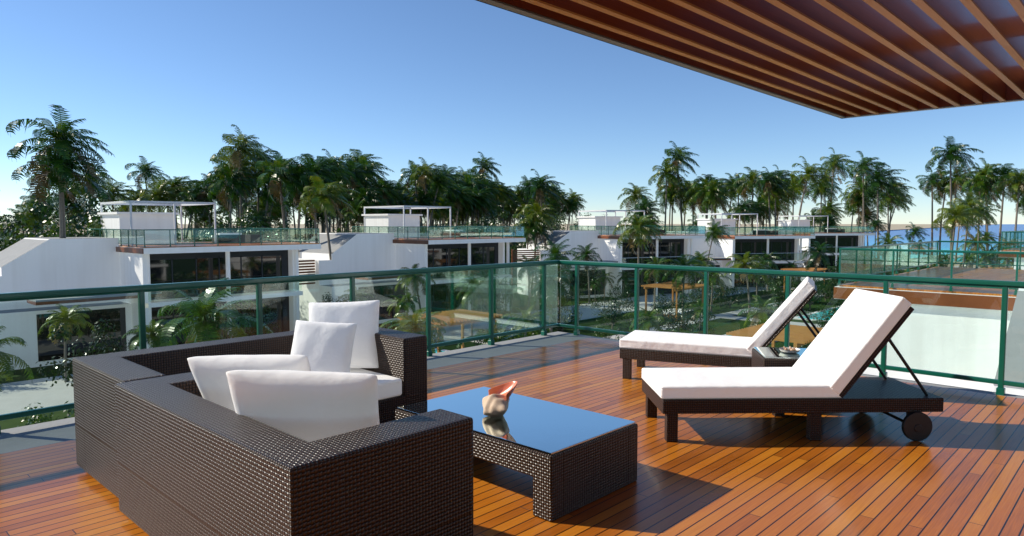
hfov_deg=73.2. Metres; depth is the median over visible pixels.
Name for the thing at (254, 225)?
bush
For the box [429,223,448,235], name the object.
bush
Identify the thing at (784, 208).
palm
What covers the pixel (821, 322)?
shrub
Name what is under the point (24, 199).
palm
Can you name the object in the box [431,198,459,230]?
palm
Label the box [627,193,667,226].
palm
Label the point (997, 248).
palm
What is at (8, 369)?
palm
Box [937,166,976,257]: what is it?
palm
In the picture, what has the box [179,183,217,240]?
palm
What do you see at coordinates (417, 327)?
palm
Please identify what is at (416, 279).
palm
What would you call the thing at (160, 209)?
palm
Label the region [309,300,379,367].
pillow
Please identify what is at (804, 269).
cabana
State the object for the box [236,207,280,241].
palm
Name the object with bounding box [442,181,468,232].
palm
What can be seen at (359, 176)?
palm
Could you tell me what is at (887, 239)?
palm
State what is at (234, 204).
palm
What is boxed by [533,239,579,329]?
palm
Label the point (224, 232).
bush
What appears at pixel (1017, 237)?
glass roof railing
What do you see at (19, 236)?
tree
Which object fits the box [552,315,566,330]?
shrub
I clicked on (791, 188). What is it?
palm
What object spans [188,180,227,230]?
palm
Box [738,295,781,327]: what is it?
palm
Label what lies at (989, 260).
palm
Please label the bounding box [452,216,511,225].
bush
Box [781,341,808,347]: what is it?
shrub
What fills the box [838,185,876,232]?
palm
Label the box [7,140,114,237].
palm
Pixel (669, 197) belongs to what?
palm
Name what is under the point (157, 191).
palm
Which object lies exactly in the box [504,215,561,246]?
bush
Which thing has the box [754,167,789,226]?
palm
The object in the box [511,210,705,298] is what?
villa
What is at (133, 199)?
palm
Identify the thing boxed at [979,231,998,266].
palm
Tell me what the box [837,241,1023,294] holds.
roof railing frame
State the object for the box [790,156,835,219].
palm
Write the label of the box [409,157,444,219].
palm
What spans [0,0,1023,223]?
sky
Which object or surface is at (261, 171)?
palm
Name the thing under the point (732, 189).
palm
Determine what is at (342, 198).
palm
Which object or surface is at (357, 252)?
villa
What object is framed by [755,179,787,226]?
palm
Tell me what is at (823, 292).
shrub
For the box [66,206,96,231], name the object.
palm
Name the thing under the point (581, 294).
shrub
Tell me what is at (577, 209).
palm
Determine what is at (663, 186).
palm
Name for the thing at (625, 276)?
palm
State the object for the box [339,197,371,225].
palm
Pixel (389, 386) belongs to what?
sofa seat cushion
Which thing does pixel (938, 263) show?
shrub
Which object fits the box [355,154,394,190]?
palm
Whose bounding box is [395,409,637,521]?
coffee table
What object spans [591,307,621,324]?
shrub
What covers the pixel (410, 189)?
palm
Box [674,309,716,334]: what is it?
shrub
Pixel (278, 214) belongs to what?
palm
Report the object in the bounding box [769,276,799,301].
shrub
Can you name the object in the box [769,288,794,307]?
shrub
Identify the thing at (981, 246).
palm
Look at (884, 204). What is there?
palm
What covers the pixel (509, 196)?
palm
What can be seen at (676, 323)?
shrub
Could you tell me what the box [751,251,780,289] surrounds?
palm
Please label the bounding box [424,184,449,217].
palm
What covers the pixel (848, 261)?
glass panel
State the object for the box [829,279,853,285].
shrub
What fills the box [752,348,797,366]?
side table
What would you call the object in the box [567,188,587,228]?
palm
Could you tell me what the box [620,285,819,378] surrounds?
frame
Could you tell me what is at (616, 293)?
shrub
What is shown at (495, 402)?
conch shell
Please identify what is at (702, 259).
palm
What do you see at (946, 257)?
palm
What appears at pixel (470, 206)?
palm
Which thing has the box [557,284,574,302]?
shrub
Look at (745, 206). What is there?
palm
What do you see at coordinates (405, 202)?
palm
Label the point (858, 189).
palm
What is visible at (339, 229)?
bush
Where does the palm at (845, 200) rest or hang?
on the ground
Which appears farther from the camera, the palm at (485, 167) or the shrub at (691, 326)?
the palm at (485, 167)
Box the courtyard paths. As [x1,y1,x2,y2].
[0,255,984,414]
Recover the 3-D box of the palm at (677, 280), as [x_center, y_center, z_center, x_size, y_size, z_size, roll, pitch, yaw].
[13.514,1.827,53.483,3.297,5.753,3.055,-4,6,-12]
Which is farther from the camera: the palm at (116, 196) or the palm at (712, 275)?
the palm at (116, 196)
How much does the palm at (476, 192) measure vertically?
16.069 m
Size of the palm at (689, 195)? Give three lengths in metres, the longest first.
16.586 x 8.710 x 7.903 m
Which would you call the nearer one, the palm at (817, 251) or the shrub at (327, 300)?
the shrub at (327, 300)
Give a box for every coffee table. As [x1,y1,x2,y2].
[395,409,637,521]
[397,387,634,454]
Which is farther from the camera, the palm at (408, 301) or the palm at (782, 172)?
the palm at (782, 172)
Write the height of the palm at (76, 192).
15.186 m
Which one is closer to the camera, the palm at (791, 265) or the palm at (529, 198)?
the palm at (791, 265)
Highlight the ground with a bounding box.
[0,224,1010,429]
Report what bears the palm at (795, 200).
on the ground
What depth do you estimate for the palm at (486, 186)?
149.01 m
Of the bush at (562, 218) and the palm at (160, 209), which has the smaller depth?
the palm at (160, 209)
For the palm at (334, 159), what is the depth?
103.96 m
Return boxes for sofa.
[72,327,426,497]
[115,372,473,535]
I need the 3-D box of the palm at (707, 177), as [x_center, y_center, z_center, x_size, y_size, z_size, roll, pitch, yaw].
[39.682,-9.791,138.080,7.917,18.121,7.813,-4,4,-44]
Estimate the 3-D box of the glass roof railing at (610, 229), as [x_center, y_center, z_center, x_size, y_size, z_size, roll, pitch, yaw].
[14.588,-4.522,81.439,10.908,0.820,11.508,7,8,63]
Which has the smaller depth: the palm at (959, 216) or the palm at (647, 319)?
the palm at (647, 319)
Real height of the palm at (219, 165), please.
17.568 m
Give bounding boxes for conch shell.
[482,381,517,416]
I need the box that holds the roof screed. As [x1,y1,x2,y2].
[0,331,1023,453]
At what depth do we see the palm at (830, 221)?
135.91 m
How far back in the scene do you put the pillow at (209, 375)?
3.44 m
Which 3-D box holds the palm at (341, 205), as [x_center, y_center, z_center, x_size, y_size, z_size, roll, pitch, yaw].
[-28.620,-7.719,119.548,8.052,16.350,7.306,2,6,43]
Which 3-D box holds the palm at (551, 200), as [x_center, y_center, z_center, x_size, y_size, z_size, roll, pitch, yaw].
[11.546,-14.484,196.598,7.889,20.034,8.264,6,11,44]
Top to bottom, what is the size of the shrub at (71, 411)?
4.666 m
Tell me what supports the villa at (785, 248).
on the ground
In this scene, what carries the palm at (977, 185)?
on the ground
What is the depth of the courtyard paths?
34.86 m
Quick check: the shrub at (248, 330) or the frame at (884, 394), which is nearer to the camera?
the frame at (884, 394)
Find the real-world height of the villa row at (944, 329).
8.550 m
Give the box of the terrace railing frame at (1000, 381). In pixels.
[0,260,1023,433]
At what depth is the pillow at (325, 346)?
4.83 m
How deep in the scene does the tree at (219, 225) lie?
66.81 m
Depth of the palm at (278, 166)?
57.40 m
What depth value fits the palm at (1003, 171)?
132.37 m
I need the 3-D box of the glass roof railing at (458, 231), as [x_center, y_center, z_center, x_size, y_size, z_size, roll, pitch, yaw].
[-6.776,-3.399,63.927,10.908,0.820,11.508,3,5,43]
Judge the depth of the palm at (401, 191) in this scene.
173.08 m
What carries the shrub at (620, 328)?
on the ground
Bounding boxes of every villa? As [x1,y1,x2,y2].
[0,200,320,371]
[299,205,525,323]
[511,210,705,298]
[667,213,814,287]
[748,215,874,272]
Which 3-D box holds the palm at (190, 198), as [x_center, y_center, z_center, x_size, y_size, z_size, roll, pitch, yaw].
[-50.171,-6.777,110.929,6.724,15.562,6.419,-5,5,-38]
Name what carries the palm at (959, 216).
on the courtyard paths
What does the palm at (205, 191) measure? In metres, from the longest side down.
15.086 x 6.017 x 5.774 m
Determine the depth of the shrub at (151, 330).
32.93 m
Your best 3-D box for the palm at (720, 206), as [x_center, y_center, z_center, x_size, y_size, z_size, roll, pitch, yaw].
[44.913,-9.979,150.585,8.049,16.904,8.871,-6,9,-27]
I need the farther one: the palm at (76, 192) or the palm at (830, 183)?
the palm at (830, 183)
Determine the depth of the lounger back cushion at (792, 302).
6.24 m
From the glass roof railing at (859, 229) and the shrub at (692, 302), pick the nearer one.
the shrub at (692, 302)
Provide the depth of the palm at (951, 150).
125.03 m
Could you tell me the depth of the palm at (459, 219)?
153.00 m
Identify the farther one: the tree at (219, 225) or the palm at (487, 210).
the palm at (487, 210)
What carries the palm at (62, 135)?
on the ground
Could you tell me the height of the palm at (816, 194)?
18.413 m
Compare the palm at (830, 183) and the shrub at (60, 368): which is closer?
the shrub at (60, 368)
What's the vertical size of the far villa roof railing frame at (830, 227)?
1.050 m
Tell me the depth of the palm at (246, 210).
110.88 m
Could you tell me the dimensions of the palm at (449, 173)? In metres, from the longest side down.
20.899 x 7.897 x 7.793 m
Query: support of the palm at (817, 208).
on the ground
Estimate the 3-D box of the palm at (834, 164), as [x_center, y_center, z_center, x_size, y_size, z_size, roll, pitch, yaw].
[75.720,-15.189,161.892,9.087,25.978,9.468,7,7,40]
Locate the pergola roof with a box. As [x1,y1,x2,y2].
[498,0,1023,116]
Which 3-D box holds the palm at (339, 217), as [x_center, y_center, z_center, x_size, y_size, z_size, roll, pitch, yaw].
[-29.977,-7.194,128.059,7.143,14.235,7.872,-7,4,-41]
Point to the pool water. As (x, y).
(811, 319)
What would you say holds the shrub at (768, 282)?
on the ground
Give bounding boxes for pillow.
[187,355,310,410]
[226,370,379,441]
[291,320,356,372]
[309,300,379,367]
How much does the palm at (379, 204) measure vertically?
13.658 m
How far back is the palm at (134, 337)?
39.10 m
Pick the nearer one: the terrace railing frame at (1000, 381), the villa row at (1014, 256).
the terrace railing frame at (1000, 381)
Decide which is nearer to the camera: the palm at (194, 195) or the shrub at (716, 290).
the shrub at (716, 290)
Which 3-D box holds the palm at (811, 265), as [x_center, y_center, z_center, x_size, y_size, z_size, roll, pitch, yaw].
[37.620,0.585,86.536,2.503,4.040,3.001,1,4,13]
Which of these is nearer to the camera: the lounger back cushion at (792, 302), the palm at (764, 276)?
the lounger back cushion at (792, 302)
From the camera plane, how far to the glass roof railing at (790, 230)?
90.79 m
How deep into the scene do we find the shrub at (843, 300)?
69.53 m
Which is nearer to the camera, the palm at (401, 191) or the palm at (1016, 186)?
the palm at (1016, 186)
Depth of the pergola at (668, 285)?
59.88 m
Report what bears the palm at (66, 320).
on the courtyard paths
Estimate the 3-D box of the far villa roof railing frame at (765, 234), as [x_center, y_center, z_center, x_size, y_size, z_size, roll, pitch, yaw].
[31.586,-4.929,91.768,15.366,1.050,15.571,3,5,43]
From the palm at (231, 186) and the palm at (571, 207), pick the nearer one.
the palm at (231, 186)
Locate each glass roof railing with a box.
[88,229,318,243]
[353,227,523,236]
[570,226,704,233]
[706,227,813,233]
[831,227,873,231]
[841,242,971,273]
[1002,231,1023,246]
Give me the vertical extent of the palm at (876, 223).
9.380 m
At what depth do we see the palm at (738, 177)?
163.26 m
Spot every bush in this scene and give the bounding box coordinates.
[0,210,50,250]
[0,211,100,248]
[0,214,21,250]
[14,225,85,239]
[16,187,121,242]
[27,213,104,237]
[81,209,189,241]
[176,231,202,241]
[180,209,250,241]
[200,223,237,240]
[228,213,292,240]
[330,225,358,232]
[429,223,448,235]
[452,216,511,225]
[469,209,510,236]
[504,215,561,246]
[552,212,570,229]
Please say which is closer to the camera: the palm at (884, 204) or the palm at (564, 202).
the palm at (884, 204)
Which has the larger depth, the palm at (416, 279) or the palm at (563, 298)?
the palm at (416, 279)
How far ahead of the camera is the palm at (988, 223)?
85.03 m
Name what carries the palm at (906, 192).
on the ground
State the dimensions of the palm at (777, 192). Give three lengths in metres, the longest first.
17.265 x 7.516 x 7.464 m
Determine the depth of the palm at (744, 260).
61.36 m
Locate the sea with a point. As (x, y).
(945, 237)
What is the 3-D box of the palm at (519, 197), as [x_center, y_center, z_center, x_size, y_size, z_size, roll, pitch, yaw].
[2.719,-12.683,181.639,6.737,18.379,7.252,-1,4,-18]
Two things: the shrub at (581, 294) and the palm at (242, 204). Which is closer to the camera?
the shrub at (581, 294)
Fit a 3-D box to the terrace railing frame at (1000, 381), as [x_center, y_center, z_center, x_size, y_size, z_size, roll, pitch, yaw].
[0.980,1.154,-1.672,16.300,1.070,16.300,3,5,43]
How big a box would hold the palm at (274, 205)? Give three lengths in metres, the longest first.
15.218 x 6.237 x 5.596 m
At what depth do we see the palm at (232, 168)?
91.00 m
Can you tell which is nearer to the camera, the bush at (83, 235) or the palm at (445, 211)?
the bush at (83, 235)
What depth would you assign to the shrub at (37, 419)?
21.00 m
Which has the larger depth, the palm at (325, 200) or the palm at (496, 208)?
the palm at (496, 208)
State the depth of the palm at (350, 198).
116.45 m
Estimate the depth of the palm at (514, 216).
78.60 m
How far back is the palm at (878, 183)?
119.59 m
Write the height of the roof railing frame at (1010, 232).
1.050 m
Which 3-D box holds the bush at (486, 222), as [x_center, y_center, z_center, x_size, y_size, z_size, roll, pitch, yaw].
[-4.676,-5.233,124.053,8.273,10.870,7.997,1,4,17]
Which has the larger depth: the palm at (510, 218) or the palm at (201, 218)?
the palm at (510, 218)
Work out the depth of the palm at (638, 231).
53.18 m
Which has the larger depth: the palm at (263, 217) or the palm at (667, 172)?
the palm at (667, 172)
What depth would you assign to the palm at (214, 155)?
97.50 m
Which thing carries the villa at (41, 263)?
on the ground
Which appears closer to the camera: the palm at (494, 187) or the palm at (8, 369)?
the palm at (8, 369)
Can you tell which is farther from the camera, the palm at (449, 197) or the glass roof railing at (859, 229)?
the palm at (449, 197)
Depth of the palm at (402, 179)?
131.44 m
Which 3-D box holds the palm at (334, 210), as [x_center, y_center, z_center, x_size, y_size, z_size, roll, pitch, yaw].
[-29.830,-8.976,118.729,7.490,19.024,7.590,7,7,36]
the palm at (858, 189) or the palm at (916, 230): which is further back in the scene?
the palm at (858, 189)
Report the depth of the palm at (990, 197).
146.67 m
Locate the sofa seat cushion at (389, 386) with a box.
[350,368,401,399]
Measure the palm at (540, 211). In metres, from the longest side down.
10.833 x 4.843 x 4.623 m
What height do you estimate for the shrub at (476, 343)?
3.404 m
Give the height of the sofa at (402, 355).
0.710 m
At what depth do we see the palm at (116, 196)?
91.90 m
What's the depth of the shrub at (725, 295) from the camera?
67.03 m
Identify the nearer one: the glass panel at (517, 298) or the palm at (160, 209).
the glass panel at (517, 298)
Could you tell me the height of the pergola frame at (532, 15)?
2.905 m
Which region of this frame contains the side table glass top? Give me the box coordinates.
[754,347,806,358]
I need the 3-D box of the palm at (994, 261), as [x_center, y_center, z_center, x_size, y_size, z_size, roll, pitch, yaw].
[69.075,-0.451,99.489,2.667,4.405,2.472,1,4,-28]
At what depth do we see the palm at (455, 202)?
138.56 m
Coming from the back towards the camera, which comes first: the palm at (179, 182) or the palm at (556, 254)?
the palm at (179, 182)
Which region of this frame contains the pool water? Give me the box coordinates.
[434,305,840,352]
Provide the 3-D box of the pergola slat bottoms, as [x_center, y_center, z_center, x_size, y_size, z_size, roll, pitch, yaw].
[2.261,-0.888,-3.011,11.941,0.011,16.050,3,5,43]
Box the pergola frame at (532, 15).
[476,0,1023,118]
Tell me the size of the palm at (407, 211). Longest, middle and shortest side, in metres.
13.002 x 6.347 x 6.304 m
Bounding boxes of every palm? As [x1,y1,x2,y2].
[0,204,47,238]
[0,325,33,391]
[5,104,114,237]
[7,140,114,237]
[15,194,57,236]
[20,188,46,234]
[25,161,70,228]
[32,213,58,234]
[37,304,95,381]
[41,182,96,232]
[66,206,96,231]
[70,167,116,219]
[98,179,142,211]
[117,196,137,211]
[119,186,153,211]
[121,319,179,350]
[122,327,149,350]
[125,156,164,211]
[134,175,186,218]
[147,173,196,241]
[157,206,179,231]
[157,278,272,346]
[179,179,202,240]
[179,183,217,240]
[179,199,186,241]
[179,206,198,240]
[185,205,225,236]
[187,173,228,240]
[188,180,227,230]
[203,161,257,227]
[207,158,247,230]
[208,167,254,210]
[209,150,253,231]
[213,149,261,226]
[216,124,269,233]
[217,193,248,222]
[217,206,237,220]
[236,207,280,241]
[242,188,259,233]
[242,192,287,225]
[242,193,279,216]
[245,140,275,212]
[248,158,273,223]
[252,166,291,227]
[255,150,305,241]
[261,151,304,241]
[262,184,294,227]
[270,164,336,255]
[273,192,311,227]
[283,154,353,242]
[295,156,333,227]
[297,173,360,259]
[297,207,341,231]
[311,163,350,232]
[316,149,357,232]
[323,165,356,231]
[325,184,350,229]
[331,202,348,232]
[334,186,359,228]
[338,149,387,195]
[338,158,379,231]
[338,180,366,230]
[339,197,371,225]
[339,286,373,301]
[341,198,377,227]
[346,184,383,213]
[347,191,387,224]
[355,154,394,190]
[365,178,408,211]
[374,183,400,205]
[377,204,402,213]
[380,307,446,353]
[383,295,411,327]
[387,311,445,351]
[392,193,414,213]
[393,180,409,193]
[395,263,435,311]
[396,291,419,313]
[397,160,431,212]
[399,204,425,218]
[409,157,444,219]
[409,182,427,200]
[409,187,443,225]
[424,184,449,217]
[427,166,461,225]
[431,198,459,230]
[432,164,466,222]
[438,185,469,224]
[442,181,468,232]
[445,213,466,225]
[446,184,478,225]
[447,182,472,225]
[447,204,469,222]
[452,189,472,221]
[455,166,470,179]
[456,169,491,222]
[456,174,490,225]
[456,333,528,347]
[463,189,485,223]
[465,186,495,221]
[469,168,493,224]
[469,185,491,224]
[471,151,501,218]
[471,201,497,221]
[477,181,499,225]
[483,178,507,225]
[487,199,504,219]
[491,179,516,225]
[491,202,507,224]
[496,182,518,225]
[498,213,517,224]
[502,197,524,224]
[507,328,550,339]
[511,185,530,218]
[513,209,552,248]
[515,202,535,219]
[516,175,534,209]
[516,199,558,259]
[516,255,537,261]
[517,212,553,257]
[522,169,566,242]
[524,188,548,204]
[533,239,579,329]
[543,197,561,218]
[544,184,564,214]
[549,269,574,332]
[552,192,570,226]
[556,196,581,227]
[566,197,585,225]
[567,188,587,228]
[571,243,602,303]
[585,278,602,300]
[594,269,615,299]
[612,210,663,263]
[616,270,632,298]
[618,183,652,213]
[625,307,671,331]
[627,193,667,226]
[630,206,659,225]
[639,256,675,310]
[648,157,688,225]
[655,177,690,225]
[655,182,688,225]
[661,141,699,225]
[662,254,703,324]
[669,177,701,225]
[672,181,710,225]
[672,329,700,333]
[685,250,718,283]
[686,176,725,218]
[687,215,696,225]
[689,299,714,333]
[693,174,730,218]
[693,177,737,216]
[697,265,730,312]
[704,217,730,265]
[708,188,735,218]
[719,173,747,208]
[724,251,766,313]
[727,198,760,233]
[727,206,750,233]
[730,173,755,233]
[733,167,767,230]
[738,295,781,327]
[745,199,768,229]
[746,193,774,228]
[748,261,770,300]
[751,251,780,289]
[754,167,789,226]
[754,257,774,286]
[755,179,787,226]
[761,176,799,225]
[766,194,793,225]
[772,164,797,225]
[778,260,798,287]
[780,173,809,219]
[787,189,804,219]
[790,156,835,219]
[800,239,835,304]
[802,259,822,280]
[804,179,842,231]
[804,210,826,228]
[810,173,844,204]
[811,203,839,227]
[814,213,840,230]
[816,200,848,222]
[819,147,854,216]
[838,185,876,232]
[844,176,880,232]
[844,187,856,225]
[845,151,889,245]
[849,206,881,245]
[859,162,909,244]
[867,216,889,242]
[873,183,913,232]
[874,232,902,244]
[876,177,916,237]
[885,194,913,243]
[905,222,928,241]
[915,169,954,240]
[925,136,982,253]
[930,181,967,257]
[931,202,987,266]
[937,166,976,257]
[939,252,953,265]
[947,190,999,267]
[947,202,980,260]
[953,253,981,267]
[957,232,993,267]
[958,163,1002,232]
[960,201,1001,262]
[968,158,1010,263]
[973,186,1005,231]
[973,253,997,266]
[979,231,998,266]
[983,163,1021,263]
[987,250,1001,263]
[988,236,1019,267]
[994,168,1023,267]
[995,257,1013,267]
[1013,178,1023,204]
[1013,197,1023,216]
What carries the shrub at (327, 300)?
on the ground
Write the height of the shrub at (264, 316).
3.815 m
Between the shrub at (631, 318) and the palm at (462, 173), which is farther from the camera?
the palm at (462, 173)
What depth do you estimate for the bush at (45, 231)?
59.04 m
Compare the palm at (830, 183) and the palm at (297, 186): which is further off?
the palm at (830, 183)
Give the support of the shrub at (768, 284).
on the ground
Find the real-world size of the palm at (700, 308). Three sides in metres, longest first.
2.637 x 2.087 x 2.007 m
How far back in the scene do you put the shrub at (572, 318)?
51.97 m
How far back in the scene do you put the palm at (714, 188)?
124.17 m
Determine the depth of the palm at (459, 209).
141.90 m
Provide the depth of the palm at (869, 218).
147.99 m
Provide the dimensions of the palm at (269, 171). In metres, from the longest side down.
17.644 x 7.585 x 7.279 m
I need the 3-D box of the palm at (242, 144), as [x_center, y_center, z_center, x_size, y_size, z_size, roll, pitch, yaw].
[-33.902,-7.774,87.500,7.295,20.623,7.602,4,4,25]
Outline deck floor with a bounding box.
[0,338,1023,535]
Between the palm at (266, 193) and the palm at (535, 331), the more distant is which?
the palm at (266, 193)
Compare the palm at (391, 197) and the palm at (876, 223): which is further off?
the palm at (391, 197)
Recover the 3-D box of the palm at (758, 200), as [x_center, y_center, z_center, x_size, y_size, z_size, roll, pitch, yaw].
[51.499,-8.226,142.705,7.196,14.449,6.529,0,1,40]
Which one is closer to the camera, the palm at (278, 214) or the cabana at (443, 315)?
the cabana at (443, 315)
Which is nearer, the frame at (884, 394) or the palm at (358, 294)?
the frame at (884, 394)
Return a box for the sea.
[852,224,1023,262]
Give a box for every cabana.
[397,311,463,352]
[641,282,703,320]
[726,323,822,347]
[781,267,826,291]
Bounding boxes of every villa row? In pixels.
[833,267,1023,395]
[998,247,1023,269]
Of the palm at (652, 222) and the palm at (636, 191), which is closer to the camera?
the palm at (652, 222)
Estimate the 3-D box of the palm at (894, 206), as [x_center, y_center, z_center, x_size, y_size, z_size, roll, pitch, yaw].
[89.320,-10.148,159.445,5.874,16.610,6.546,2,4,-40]
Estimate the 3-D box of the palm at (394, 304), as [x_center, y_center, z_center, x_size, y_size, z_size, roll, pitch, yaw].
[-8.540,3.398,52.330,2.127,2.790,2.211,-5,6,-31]
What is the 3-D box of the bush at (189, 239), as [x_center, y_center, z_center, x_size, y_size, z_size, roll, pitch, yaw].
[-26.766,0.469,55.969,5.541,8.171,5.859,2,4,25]
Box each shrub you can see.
[17,402,74,426]
[34,318,130,386]
[63,401,73,418]
[221,315,269,338]
[238,303,278,335]
[315,292,349,302]
[472,339,487,345]
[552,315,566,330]
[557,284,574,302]
[557,298,586,330]
[570,287,587,301]
[586,294,639,328]
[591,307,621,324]
[594,325,622,338]
[599,283,633,317]
[612,287,624,298]
[615,322,639,339]
[621,308,651,327]
[649,290,697,332]
[652,300,685,318]
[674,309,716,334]
[678,290,698,309]
[693,282,733,309]
[713,285,746,307]
[717,285,734,298]
[754,276,785,296]
[760,276,779,289]
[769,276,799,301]
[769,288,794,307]
[771,290,784,304]
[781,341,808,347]
[791,277,829,310]
[804,301,842,327]
[817,279,836,300]
[825,291,844,304]
[826,259,845,283]
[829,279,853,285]
[920,258,948,268]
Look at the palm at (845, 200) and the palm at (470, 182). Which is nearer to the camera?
the palm at (470, 182)
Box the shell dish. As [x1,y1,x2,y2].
[779,346,800,352]
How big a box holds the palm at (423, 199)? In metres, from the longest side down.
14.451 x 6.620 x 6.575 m
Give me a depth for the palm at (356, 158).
127.14 m
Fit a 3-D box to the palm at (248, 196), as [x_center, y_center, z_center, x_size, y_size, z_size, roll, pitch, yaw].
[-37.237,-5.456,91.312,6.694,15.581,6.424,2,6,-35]
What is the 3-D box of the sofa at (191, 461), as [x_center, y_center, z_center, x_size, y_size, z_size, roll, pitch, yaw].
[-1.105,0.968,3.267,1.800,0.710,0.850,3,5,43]
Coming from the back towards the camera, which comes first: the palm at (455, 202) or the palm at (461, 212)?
the palm at (461, 212)
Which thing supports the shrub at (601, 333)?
on the ground
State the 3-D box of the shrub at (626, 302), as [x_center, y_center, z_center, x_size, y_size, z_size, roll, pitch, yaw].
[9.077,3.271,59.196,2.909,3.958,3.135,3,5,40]
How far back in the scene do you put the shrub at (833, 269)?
78.54 m
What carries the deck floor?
on the building wall
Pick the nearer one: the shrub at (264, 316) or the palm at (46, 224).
the shrub at (264, 316)
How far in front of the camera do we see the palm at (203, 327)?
21.26 m
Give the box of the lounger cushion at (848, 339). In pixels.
[792,289,910,393]
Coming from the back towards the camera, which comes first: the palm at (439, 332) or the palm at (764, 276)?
the palm at (764, 276)
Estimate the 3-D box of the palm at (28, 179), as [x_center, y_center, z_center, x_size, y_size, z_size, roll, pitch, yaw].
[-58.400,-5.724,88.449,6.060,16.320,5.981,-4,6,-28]
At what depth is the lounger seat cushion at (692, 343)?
6.70 m
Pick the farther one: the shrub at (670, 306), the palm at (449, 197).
the palm at (449, 197)
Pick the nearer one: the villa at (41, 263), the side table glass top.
the side table glass top
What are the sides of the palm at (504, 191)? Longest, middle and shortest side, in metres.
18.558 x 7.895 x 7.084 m
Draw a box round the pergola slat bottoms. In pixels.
[523,0,1023,115]
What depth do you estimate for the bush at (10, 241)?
94.87 m
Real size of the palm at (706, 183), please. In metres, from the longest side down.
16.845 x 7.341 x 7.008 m
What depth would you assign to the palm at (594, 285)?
71.33 m
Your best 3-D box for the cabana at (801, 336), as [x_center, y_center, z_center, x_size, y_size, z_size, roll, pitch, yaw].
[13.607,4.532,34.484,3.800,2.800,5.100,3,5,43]
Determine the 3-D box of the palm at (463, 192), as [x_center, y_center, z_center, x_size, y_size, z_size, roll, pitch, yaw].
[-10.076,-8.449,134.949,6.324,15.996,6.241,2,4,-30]
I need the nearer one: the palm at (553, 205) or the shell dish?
the shell dish
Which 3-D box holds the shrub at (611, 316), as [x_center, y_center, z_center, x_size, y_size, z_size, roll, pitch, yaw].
[7.721,3.752,53.312,3.555,3.763,3.703,-1,4,-16]
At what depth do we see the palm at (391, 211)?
118.80 m
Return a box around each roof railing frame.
[352,226,524,239]
[575,226,705,235]
[722,227,814,235]
[772,226,874,232]
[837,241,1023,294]
[1001,230,1023,249]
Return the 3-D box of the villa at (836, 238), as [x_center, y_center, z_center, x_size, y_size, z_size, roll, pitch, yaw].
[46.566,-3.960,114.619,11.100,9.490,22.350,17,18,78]
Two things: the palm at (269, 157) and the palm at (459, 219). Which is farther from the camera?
the palm at (459, 219)
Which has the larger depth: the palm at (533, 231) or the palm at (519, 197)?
the palm at (519, 197)
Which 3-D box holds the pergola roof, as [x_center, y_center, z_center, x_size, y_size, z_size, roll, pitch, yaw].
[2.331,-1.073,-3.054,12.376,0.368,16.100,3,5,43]
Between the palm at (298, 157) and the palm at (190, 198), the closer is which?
the palm at (298, 157)
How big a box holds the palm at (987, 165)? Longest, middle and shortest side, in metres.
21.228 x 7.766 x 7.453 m
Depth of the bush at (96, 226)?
47.35 m
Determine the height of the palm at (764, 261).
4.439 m
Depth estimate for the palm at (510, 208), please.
180.00 m
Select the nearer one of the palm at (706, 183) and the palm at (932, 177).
the palm at (706, 183)
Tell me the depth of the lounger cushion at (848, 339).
5.03 m
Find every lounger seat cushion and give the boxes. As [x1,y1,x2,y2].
[619,330,751,356]
[642,367,842,398]
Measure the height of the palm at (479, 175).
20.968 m
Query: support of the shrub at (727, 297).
on the ground
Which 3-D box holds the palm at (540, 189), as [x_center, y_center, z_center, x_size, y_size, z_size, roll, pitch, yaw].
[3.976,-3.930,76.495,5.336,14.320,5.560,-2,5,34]
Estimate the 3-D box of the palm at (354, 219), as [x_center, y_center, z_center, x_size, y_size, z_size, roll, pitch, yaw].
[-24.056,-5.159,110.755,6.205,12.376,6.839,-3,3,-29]
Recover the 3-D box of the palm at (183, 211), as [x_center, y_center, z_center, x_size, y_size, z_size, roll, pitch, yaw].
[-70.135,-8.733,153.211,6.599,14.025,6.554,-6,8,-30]
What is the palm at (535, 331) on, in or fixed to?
on the ground
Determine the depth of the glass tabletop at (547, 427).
4.11 m
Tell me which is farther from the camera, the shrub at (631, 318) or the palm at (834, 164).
the palm at (834, 164)
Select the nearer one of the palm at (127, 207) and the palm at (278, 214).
the palm at (278, 214)
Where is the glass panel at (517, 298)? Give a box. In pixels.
[3,264,1011,414]
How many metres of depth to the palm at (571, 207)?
201.46 m
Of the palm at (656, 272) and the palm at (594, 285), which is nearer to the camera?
the palm at (656, 272)
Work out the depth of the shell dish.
5.78 m
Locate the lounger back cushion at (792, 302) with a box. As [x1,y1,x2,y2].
[746,277,814,353]

